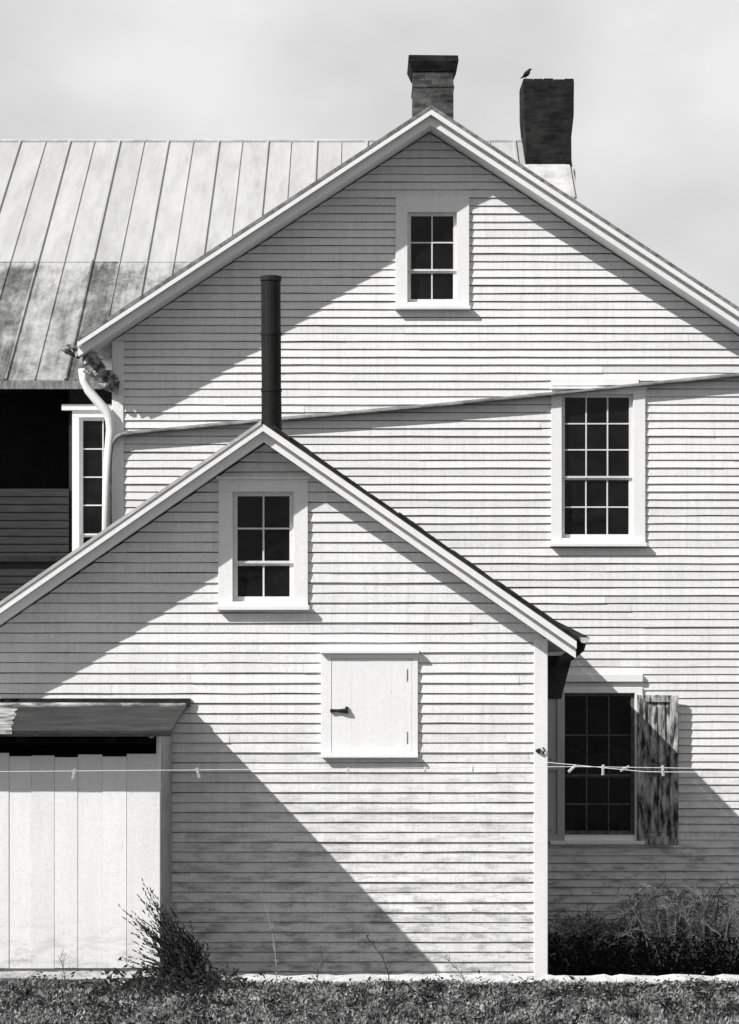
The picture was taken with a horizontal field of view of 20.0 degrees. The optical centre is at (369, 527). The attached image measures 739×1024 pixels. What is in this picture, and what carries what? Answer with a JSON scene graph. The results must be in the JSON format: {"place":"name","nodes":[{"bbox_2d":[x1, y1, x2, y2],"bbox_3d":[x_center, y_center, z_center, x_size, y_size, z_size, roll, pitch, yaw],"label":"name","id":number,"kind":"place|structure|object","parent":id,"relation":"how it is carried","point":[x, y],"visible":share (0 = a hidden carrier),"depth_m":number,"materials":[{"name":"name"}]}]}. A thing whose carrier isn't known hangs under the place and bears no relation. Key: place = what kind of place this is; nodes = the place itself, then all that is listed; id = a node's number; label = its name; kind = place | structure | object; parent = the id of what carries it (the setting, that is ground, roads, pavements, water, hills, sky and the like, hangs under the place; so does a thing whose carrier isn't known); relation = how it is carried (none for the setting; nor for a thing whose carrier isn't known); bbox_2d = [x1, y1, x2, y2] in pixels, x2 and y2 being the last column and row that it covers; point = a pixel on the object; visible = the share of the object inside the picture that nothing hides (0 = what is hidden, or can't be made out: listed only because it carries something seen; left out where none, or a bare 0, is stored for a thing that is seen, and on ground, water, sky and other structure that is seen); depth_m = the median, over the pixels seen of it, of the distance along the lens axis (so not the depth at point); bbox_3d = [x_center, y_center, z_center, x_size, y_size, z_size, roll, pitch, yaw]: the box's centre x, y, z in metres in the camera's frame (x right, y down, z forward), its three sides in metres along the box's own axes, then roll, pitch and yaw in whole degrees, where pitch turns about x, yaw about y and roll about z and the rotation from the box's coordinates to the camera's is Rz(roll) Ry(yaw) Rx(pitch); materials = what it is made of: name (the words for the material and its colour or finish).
{"place":"outdoors","nodes":[
{"label":"outdoors","id":0,"kind":"place"},
{"bbox_2d":[0,937,738,1023],"bbox_3d":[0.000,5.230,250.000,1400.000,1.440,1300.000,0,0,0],"label":"ground","id":1,"kind":"structure","parent":0,"point":[251,1009],"depth_m":19.96,"materials":[{"name":"grey plant"}]},
{"bbox_2d":[5,986,43,1000],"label":"weed","id":2,"kind":"object","parent":1,"relation":"on","point":[22,993],"visible":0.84,"depth_m":20.18,"materials":[{"name":"grey plant"}]},
{"bbox_2d":[55,948,71,989],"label":"weed stalk","id":3,"kind":"object","parent":1,"relation":"on","point":[64,976],"visible":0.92,"depth_m":20.42,"materials":[{"name":"grey plant"}]},
{"bbox_2d":[59,991,121,1015],"bbox_3d":[-2.630,4.436,19.517,0.544,0.227,0.562,0,0,27],"label":"weed","id":4,"kind":"object","parent":1,"relation":"on","point":[88,1004],"visible":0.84,"depth_m":19.60,"materials":[{"name":"grey plant"}]},
{"bbox_2d":[0,698,190,978],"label":"lean to shed","id":5,"kind":"object","parent":1,"relation":"on","point":[86,850],"visible":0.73,"depth_m":22.39,"materials":[{"name":"wood"}]},
{"bbox_2d":[42,879,319,999],"bbox_3d":[-1.898,4.006,20.567,2.843,1.135,0.952,0,0,0],"label":"shrub","id":6,"kind":"object","parent":1,"relation":"on","point":[184,968],"visible":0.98,"depth_m":20.47,"materials":[{"name":"grey plant"}]},
{"bbox_2d":[258,889,282,988],"bbox_3d":[-0.963,4.037,20.517,0.213,1.016,0.166,0,0,39],"label":"weed stalk","id":7,"kind":"object","parent":1,"relation":"on","point":[272,944],"visible":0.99,"depth_m":20.51,"materials":[{"name":"grey plant"}]},
{"bbox_2d":[255,990,291,1006],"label":"weed","id":8,"kind":"object","parent":1,"relation":"on","point":[275,995],"visible":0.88,"depth_m":19.86,"materials":[{"name":"grey plant"}]},
{"bbox_2d":[0,78,578,627],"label":"wing","id":9,"kind":"structure","parent":1,"relation":"on","point":[94,232],"depth_m":36.50,"materials":[{"name":"grey metal"}]},
{"bbox_2d":[72,410,111,550],"bbox_3d":[-4.198,-0.388,33.010,0.976,2.911,0.180,0,0,0],"label":"window","id":10,"kind":"structure","parent":9,"relation":"in","point":[88,426],"depth_m":33.03,"materials":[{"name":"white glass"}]},
{"bbox_2d":[520,68,531,78],"bbox_3d":[2.915,-8.431,39.020,0.189,0.216,0.145,0,0,-37],"label":"bird","id":11,"kind":"object","parent":9,"relation":"on","point":[526,73],"visible":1,"depth_m":38.99},
{"bbox_2d":[0,275,589,975],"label":"gabled annex","id":12,"kind":"object","parent":1,"relation":"on","point":[256,597],"visible":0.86,"depth_m":23.99,"materials":[{"name":"white painted wood clapboard"},{"name":"grey shingle"}]},
{"bbox_2d":[216,476,309,609],"bbox_3d":[-1.213,0.176,23.987,1.061,1.521,0.225,0,0,0],"label":"window","id":13,"kind":"structure","parent":12,"relation":"in","point":[263,520],"depth_m":24.01,"materials":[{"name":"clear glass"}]},
{"bbox_2d":[312,952,325,985],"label":"weed stalk","id":14,"kind":"object","parent":1,"relation":"on","point":[316,981],"visible":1,"depth_m":20.62,"materials":[{"name":"grey plant"}]},
{"bbox_2d":[367,933,393,984],"bbox_3d":[0.117,4.266,20.634,0.289,0.556,0.189,0,0,21],"label":"weed stalk","id":15,"kind":"object","parent":1,"relation":"on","point":[382,958],"visible":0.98,"depth_m":20.62,"materials":[{"name":"grey plant"}]},
{"bbox_2d":[61,55,738,936],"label":"gable house","id":16,"kind":"structure","parent":1,"relation":"on","point":[519,379],"depth_m":30.39,"materials":[{"name":"white wood"}]},
{"bbox_2d":[394,197,470,309],"bbox_3d":[0.910,-3.968,30.385,1.105,1.630,0.230,0,0,0],"label":"window","id":17,"kind":"structure","parent":16,"relation":"in","point":[432,233],"depth_m":30.41,"materials":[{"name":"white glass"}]},
{"bbox_2d":[550,687,644,844],"bbox_3d":[3.288,3.436,30.387,1.361,2.264,0.225,0,0,0],"label":"window","id":18,"kind":"structure","parent":16,"relation":"in","point":[601,722],"depth_m":30.43,"materials":[{"name":"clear glass"}]},
{"bbox_2d":[550,387,646,546],"bbox_3d":[3.308,-0.883,30.387,1.401,2.304,0.225,0,0,0],"label":"window","id":19,"kind":"structure","parent":16,"relation":"in","point":[597,444],"depth_m":30.43,"materials":[{"name":"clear glass"}]},
{"bbox_2d":[404,974,442,991],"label":"weed","id":20,"kind":"object","parent":1,"relation":"on","point":[423,980],"visible":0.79,"depth_m":20.48,"materials":[{"name":"grey plant"}]},
{"bbox_2d":[444,954,470,986],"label":"weed stalk","id":21,"kind":"object","parent":1,"relation":"on","point":[457,969],"visible":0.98,"depth_m":20.52,"materials":[{"name":"grey plant"}]},
{"bbox_2d":[221,974,738,984],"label":"retaining wall","id":22,"kind":"structure","parent":1,"relation":"on","point":[601,978],"depth_m":20.98,"materials":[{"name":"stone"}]},
{"bbox_2d":[490,989,528,1012],"bbox_3d":[1.328,4.427,19.593,0.376,0.248,0.333,0,0,-38],"label":"weed","id":23,"kind":"object","parent":1,"relation":"on","point":[504,1007],"visible":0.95,"depth_m":19.60,"materials":[{"name":"grey plant"}]},
{"bbox_2d":[558,975,608,996],"bbox_3d":[2.056,4.452,20.300,0.525,0.222,0.306,0,0,-17],"label":"weed","id":24,"kind":"object","parent":1,"relation":"on","point":[581,986],"visible":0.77,"depth_m":20.30,"materials":[{"name":"grey plant"}]},
{"bbox_2d":[548,904,666,975],"bbox_3d":[2.986,5.440,27.557,1.916,0.938,1.291,0,0,0],"label":"bramble","id":25,"kind":"object","parent":1,"relation":"on","point":[592,927],"visible":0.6,"depth_m":27.40,"materials":[{"name":"black plant"}]},
{"bbox_2d":[548,926,738,975],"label":"undergrowth","id":26,"kind":"object","parent":1,"relation":"on","point":[593,969],"visible":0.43,"depth_m":26.52,"materials":[{"name":"black plant"}]},
{"bbox_2d":[643,993,682,1010],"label":"weed","id":27,"kind":"object","parent":1,"relation":"on","point":[665,1005],"visible":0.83,"depth_m":19.68,"materials":[{"name":"grey plant"}]},
{"bbox_2d":[597,874,738,974],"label":"bramble","id":28,"kind":"object","parent":1,"relation":"on","point":[661,919],"visible":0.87,"depth_m":27.10,"materials":[{"name":"grey plant"}]},
{"bbox_2d":[674,973,728,996],"bbox_3d":[3.216,4.421,20.407,0.593,0.260,0.383,0,0,22],"label":"weed","id":29,"kind":"object","parent":1,"relation":"on","point":[690,987],"visible":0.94,"depth_m":20.39,"materials":[{"name":"grey plant"}]},
{"bbox_2d":[705,992,738,1014],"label":"weed","id":30,"kind":"object","parent":1,"relation":"on","point":[731,1006],"visible":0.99,"depth_m":19.51,"materials":[{"name":"grey plant"}]},
{"bbox_2d":[0,762,738,772],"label":"clothesline","id":31,"kind":"object","parent":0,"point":[395,768],"visible":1,"depth_m":20.30,"materials":[{"name":"fabric"}]},
{"bbox_2d":[0,0,738,306],"label":"sky","id":32,"kind":"structure","parent":0,"point":[655,136],"materials":[{"name":"white"}]}
]}

